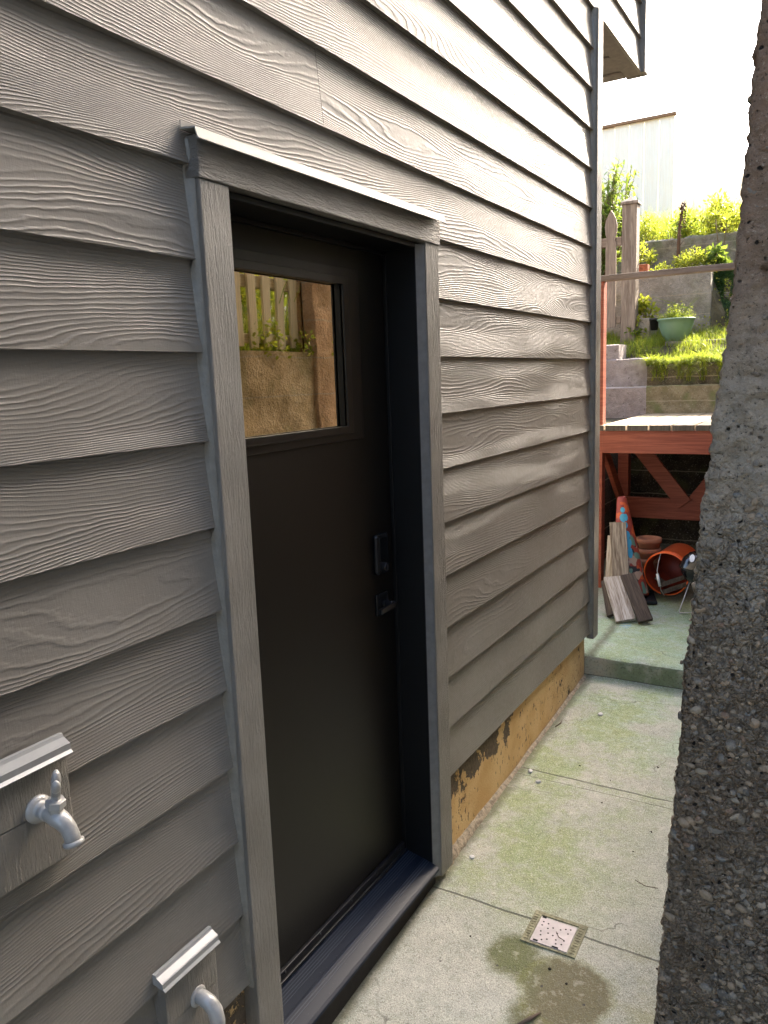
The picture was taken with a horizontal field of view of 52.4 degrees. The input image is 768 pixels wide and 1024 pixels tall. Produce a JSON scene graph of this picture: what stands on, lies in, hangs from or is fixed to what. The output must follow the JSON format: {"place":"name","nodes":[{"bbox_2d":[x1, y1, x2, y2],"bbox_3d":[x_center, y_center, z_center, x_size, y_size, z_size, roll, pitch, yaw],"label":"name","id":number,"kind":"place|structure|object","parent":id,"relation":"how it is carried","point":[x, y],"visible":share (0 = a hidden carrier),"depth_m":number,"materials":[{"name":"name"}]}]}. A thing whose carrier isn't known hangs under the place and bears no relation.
{"place":"outdoors","nodes":[
{"label":"outdoors","id":0,"kind":"place"},
{"bbox_2d":[332,543,695,1023],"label":"path","id":1,"kind":"structure","parent":0,"point":[560,840],"depth_m":2.97,"materials":[{"name":"concrete"}]},
{"bbox_2d":[0,0,648,1023],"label":"timber house","id":2,"kind":"structure","parent":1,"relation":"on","point":[300,320],"depth_m":2.12,"materials":[{"name":"grey wood"}]},
{"bbox_2d":[25,769,84,849],"bbox_3d":[-0.587,0.528,1.392,0.104,0.140,0.053,4,11,30],"label":"hose tap","id":3,"kind":"object","parent":2,"relation":"attached to","point":[51,811],"visible":1,"depth_m":1.38,"materials":[{"name":"grey paint"}]},
{"bbox_2d":[190,984,224,1023],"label":"pipe outlet","id":4,"kind":"object","parent":2,"relation":"attached to","point":[208,1002],"visible":1,"depth_m":1.79,"materials":[{"name":"grey paint"}]},
{"bbox_2d":[231,221,405,986],"bbox_3d":[-0.202,0.288,2.392,0.104,2.181,0.952,4,11,30],"label":"door","id":5,"kind":"structure","parent":2,"relation":"in","point":[310,319],"depth_m":2.42,"materials":[{"name":"black wood"}]},
{"bbox_2d":[517,1012,540,1023],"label":"twig","id":6,"kind":"object","parent":1,"relation":"on","point":[528,1019],"visible":1,"depth_m":2.34,"materials":[{"name":"brown wood"}]},
{"bbox_2d":[520,910,587,958],"bbox_3d":[0.587,1.457,2.683,0.188,0.034,0.156,4,11,30],"label":"floor drain","id":7,"kind":"object","parent":1,"relation":"on","point":[543,932],"visible":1,"depth_m":2.67,"materials":[{"name":"white metal"}]},
{"bbox_2d":[601,580,613,617],"bbox_3d":[1.540,0.592,5.370,0.051,0.028,0.306,-34,34,34],"label":"wooden board","id":8,"kind":"object","parent":1,"relation":"on","point":[609,611],"visible":0.58,"depth_m":5.33,"materials":[{"name":"wood"}]},
{"bbox_2d":[605,535,612,576],"bbox_3d":[1.645,0.404,5.624,0.020,0.465,0.101,0,5,-40],"label":"wooden board","id":9,"kind":"object","parent":1,"relation":"on","point":[608,572],"visible":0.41,"depth_m":5.63,"materials":[{"name":"beige wood"}]},
{"bbox_2d":[604,418,626,559],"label":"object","id":10,"kind":"structure","parent":1,"relation":"on","point":[610,506],"depth_m":6.80,"materials":[{"name":"wood"}]},
{"bbox_2d":[609,522,628,575],"bbox_3d":[1.674,0.363,5.528,0.114,0.589,0.023,-4,-3,23],"label":"wooden board","id":11,"kind":"object","parent":1,"relation":"on","point":[619,548],"visible":0.66,"depth_m":5.52,"materials":[{"name":"beige wood"}]},
{"bbox_2d":[604,576,634,623],"bbox_3d":[1.592,0.586,5.284,0.127,0.026,0.374,-9,46,7],"label":"wooden board","id":12,"kind":"object","parent":1,"relation":"on","point":[621,606],"visible":0.98,"depth_m":5.26,"materials":[{"name":"grey wood"}]},
{"bbox_2d":[616,496,656,604],"bbox_3d":[1.780,0.258,5.622,0.340,0.744,0.340,0,10,13],"label":"traffic cone","id":13,"kind":"object","parent":1,"relation":"on","point":[624,515],"visible":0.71,"depth_m":5.57,"materials":[{"name":"plastic"}]},
{"bbox_2d":[620,573,652,623],"bbox_3d":[1.695,0.576,5.242,0.096,0.028,0.390,-11,47,3],"label":"wooden board","id":14,"kind":"object","parent":1,"relation":"on","point":[641,610],"visible":1,"depth_m":5.22,"materials":[{"name":"brown wood"}]},
{"bbox_2d":[598,262,734,587],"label":"wooden deck","id":15,"kind":"structure","parent":1,"relation":"on","point":[645,438],"depth_m":5.78,"materials":[{"name":"red wood"}]},
{"bbox_2d":[644,543,694,595],"bbox_3d":[2.073,0.416,5.638,0.332,0.320,0.473,4,11,30],"label":"bucket","id":16,"kind":"object","parent":1,"relation":"on","point":[671,558],"visible":0.78,"depth_m":5.70,"materials":[{"name":"orange plastic"}]},
{"bbox_2d":[661,575,684,586],"bbox_3d":[2.058,0.489,5.547,0.194,0.121,0.094,2,10,21],"label":"wood offcut","id":17,"kind":"object","parent":16,"relation":"in","point":[672,581],"visible":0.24,"depth_m":5.51,"materials":[{"name":"brown wood"}]},
{"bbox_2d":[660,581,690,594],"bbox_3d":[2.064,0.537,5.529,0.204,0.125,0.094,2,10,21],"label":"wood offcut","id":18,"kind":"object","parent":16,"relation":"in","point":[674,588],"visible":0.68,"depth_m":5.49,"materials":[{"name":"brown wood"}]},
{"bbox_2d":[654,0,767,1023],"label":"concrete wall","id":19,"kind":"structure","parent":1,"relation":"on","point":[713,962],"depth_m":1.94,"materials":[{"name":"grey concrete"}]},
{"bbox_2d":[584,385,683,689],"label":"ground","id":20,"kind":"structure","parent":0,"point":[634,681],"depth_m":5.42,"materials":[{"name":"concrete"}]},
{"bbox_2d":[606,384,719,545],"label":"retaining wall","id":21,"kind":"structure","parent":20,"relation":"on","point":[688,472],"depth_m":7.07,"materials":[{"name":"concrete"}]},
{"bbox_2d":[606,344,655,386],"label":"retaining wall","id":22,"kind":"structure","parent":21,"relation":"on","point":[622,370],"depth_m":7.38,"materials":[{"name":"grey concrete"}]},
{"bbox_2d":[647,361,722,385],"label":"retaining wall","id":23,"kind":"structure","parent":21,"relation":"on","point":[672,379],"depth_m":7.00,"materials":[{"name":"wood"}]},
{"bbox_2d":[607,174,742,358],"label":"hillside","id":24,"kind":"structure","parent":0,"point":[701,190],"depth_m":17.80,"materials":[{"name":"green plant"}]},
{"bbox_2d":[601,158,638,275],"bbox_3d":[2.495,-3.319,8.899,0.791,1.469,0.733,4,11,30],"label":"bush","id":25,"kind":"object","parent":24,"relation":"on","point":[609,198],"visible":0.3,"depth_m":8.75,"materials":[{"name":"green plant"}]},
{"bbox_2d":[620,197,641,344],"bbox_3d":[2.542,-2.428,8.059,0.176,1.570,0.175,4,11,30],"label":"fence post","id":26,"kind":"object","parent":24,"relation":"on","point":[630,250],"visible":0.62,"depth_m":7.98,"materials":[{"name":"brown wood"}]},
{"bbox_2d":[601,210,621,327],"bbox_3d":[1.691,-2.553,8.489,1.758,1.175,0.070,4,11,30],"label":"picket fence","id":27,"kind":"object","parent":26,"relation":"attached to","point":[611,242],"visible":0.15,"depth_m":8.06,"materials":[{"name":"brown wood"}]},
{"bbox_2d":[624,315,646,339],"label":"shrub","id":28,"kind":"object","parent":24,"relation":"on","point":[638,331],"visible":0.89,"depth_m":8.06,"materials":[{"name":"green plant"}]},
{"bbox_2d":[602,111,676,220],"bbox_3d":[2.630,-4.738,11.691,3.300,1.710,0.090,4,11,30],"label":"board fence","id":29,"kind":"object","parent":24,"relation":"on","point":[647,153],"visible":0.16,"depth_m":11.03,"materials":[{"name":"white wood"}]},
{"bbox_2d":[637,318,651,338],"bbox_3d":[2.717,-1.907,8.150,0.135,0.220,0.130,4,11,30],"label":"concrete block","id":30,"kind":"object","parent":24,"relation":"on","point":[643,323],"depth_m":8.09,"materials":[{"name":"grey concrete"}]},
{"bbox_2d":[639,240,657,264],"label":"shrub","id":31,"kind":"object","parent":24,"relation":"on","point":[649,259],"visible":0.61,"depth_m":8.84,"materials":[{"name":"green plant"}]},
{"bbox_2d":[638,293,660,317],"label":"shrub","id":32,"kind":"object","parent":24,"relation":"on","point":[644,304],"visible":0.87,"depth_m":8.14,"materials":[{"name":"green plant"}]},
{"bbox_2d":[640,210,668,240],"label":"shrub","id":33,"kind":"object","parent":24,"relation":"on","point":[643,226],"visible":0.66,"depth_m":9.39,"materials":[{"name":"green plant"}]},
{"bbox_2d":[606,272,712,335],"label":"retaining wall","id":34,"kind":"structure","parent":24,"relation":"on","point":[686,289],"depth_m":8.26,"materials":[{"name":"grey concrete"}]},
{"bbox_2d":[639,264,649,271],"bbox_3d":[2.776,-2.642,8.524,0.220,0.100,0.100,4,11,30],"label":"brick","id":35,"kind":"object","parent":34,"relation":"on","point":[643,267],"visible":0.27,"depth_m":8.45,"materials":[{"name":"orange brick"}]},
{"bbox_2d":[712,270,733,330],"bbox_3d":[3.744,-2.215,8.126,0.669,0.787,0.388,4,11,30],"label":"ivy","id":36,"kind":"object","parent":34,"relation":"attached to","point":[722,276],"visible":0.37,"depth_m":8.32,"materials":[{"name":"green plant"}]},
{"bbox_2d":[606,324,726,380],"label":"grass","id":37,"kind":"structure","parent":24,"relation":"on","point":[702,335],"depth_m":7.51,"materials":[{"name":"green plant"}]},
{"bbox_2d":[649,318,657,330],"bbox_3d":[2.774,-1.927,8.012,0.100,0.120,0.100,4,11,30],"label":"plant pot","id":38,"kind":"object","parent":37,"relation":"on","point":[653,323],"visible":0.85,"depth_m":7.98,"materials":[{"name":"black plastic"}]},
{"bbox_2d":[657,317,695,341],"bbox_3d":[2.926,-1.822,7.822,0.368,0.226,0.368,4,11,30],"label":"bowl planter","id":39,"kind":"object","parent":24,"relation":"on","point":[674,328],"visible":0.9,"depth_m":7.70,"materials":[{"name":"green ceramic"}]},
{"bbox_2d":[652,296,696,318],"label":"potted plant","id":40,"kind":"object","parent":39,"relation":"in","point":[675,314],"visible":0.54,"depth_m":7.77,"materials":[{"name":"green plant"}]},
{"bbox_2d":[616,231,737,275],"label":"retaining wall","id":41,"kind":"structure","parent":24,"relation":"on","point":[666,249],"depth_m":9.04,"materials":[{"name":"stone"}]},
{"bbox_2d":[617,192,741,242],"bbox_3d":[3.787,-3.461,9.782,3.594,1.320,1.962,4,11,30],"label":"bush","id":42,"kind":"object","parent":24,"relation":"on","point":[664,223],"depth_m":9.55,"materials":[{"name":"green plant"}]},
{"bbox_2d":[676,200,686,267],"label":"dried plant","id":43,"kind":"object","parent":24,"relation":"on","point":[682,209],"visible":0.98,"depth_m":8.55,"materials":[{"name":"brown plant"}]},
{"bbox_2d":[668,205,701,238],"bbox_3d":[3.533,-3.408,9.193,0.425,0.421,0.480,4,11,30],"label":"shrub","id":44,"kind":"object","parent":24,"relation":"on","point":[687,229],"visible":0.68,"depth_m":9.12,"materials":[{"name":"green plant"}]},
{"bbox_2d":[671,245,709,267],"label":"shrub","id":45,"kind":"object","parent":24,"relation":"on","point":[683,261],"visible":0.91,"depth_m":8.30,"materials":[{"name":"green plant"}]},
{"bbox_2d":[649,258,732,332],"bbox_3d":[3.532,-2.349,8.536,1.544,0.872,1.049,4,11,30],"label":"ground cover","id":46,"kind":"object","parent":24,"relation":"on","point":[657,267],"visible":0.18,"depth_m":8.40,"materials":[{"name":"green plant"}]},
{"bbox_2d":[665,338,725,345],"bbox_3d":[3.361,-1.572,7.498,1.260,0.208,0.068,4,11,30],"label":"garden edging","id":47,"kind":"object","parent":24,"relation":"on","point":[672,342],"visible":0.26,"depth_m":7.66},
{"bbox_2d":[698,241,732,272],"bbox_3d":[3.544,-2.725,8.372,0.356,0.337,0.339,4,11,30],"label":"shrub","id":48,"kind":"object","parent":24,"relation":"on","point":[718,250],"visible":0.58,"depth_m":8.32,"materials":[{"name":"green plant"}]},
{"bbox_2d":[694,188,740,234],"bbox_3d":[3.922,-3.415,8.985,0.659,0.566,0.656,4,11,30],"label":"shrub","id":49,"kind":"object","parent":24,"relation":"on","point":[722,224],"visible":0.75,"depth_m":8.89,"materials":[{"name":"yellow plant"}]},
{"bbox_2d":[702,204,739,245],"bbox_3d":[3.641,-2.973,8.441,0.602,0.641,0.602,4,11,30],"label":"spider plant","id":50,"kind":"object","parent":24,"relation":"on","point":[716,214],"visible":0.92,"depth_m":8.44,"materials":[{"name":"green plant"}]},
{"bbox_2d":[724,292,730,298],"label":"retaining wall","id":51,"kind":"structure","parent":24,"relation":"on","point":[727,295],"depth_m":8.38,"materials":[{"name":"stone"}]},
{"bbox_2d":[602,0,760,186],"label":"sky","id":52,"kind":"structure","parent":0,"point":[701,68],"materials":[{"name":"white"}]},
{"bbox_2d":[679,551,696,613],"bbox_3d":[2.139,0.459,5.267,0.282,0.455,0.282,4,11,30],"label":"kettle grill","id":53,"kind":"object","parent":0,"point":[687,564],"visible":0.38,"depth_m":5.21,"materials":[{"name":"black metal"}]},
{"bbox_3d":[1.974,0.541,5.855,0.160,0.084,0.140,4,11,30],"label":"wood block","id":54,"kind":"object","parent":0,"visible":0},
{"bbox_2d":[641,559,659,570],"bbox_3d":[1.966,0.418,5.824,0.180,0.167,0.180,4,11,30],"label":"terracotta pot","id":55,"kind":"object","parent":54,"relation":"on","point":[643,561],"visible":0.22,"depth_m":5.75,"materials":[{"name":"ceramic"}]},
{"bbox_2d":[638,546,660,559],"bbox_3d":[1.967,0.345,5.810,0.180,0.167,0.180,4,11,30],"label":"terracotta pot","id":56,"kind":"object","parent":55,"relation":"in","point":[645,554],"visible":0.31,"depth_m":5.73,"materials":[{"name":"ceramic"}]},
{"bbox_2d":[636,535,661,549],"bbox_3d":[1.968,0.271,5.795,0.180,0.167,0.180,4,11,30],"label":"terracotta pot","id":57,"kind":"object","parent":56,"relation":"in","point":[648,542],"visible":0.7,"depth_m":5.73,"materials":[{"name":"ceramic"}]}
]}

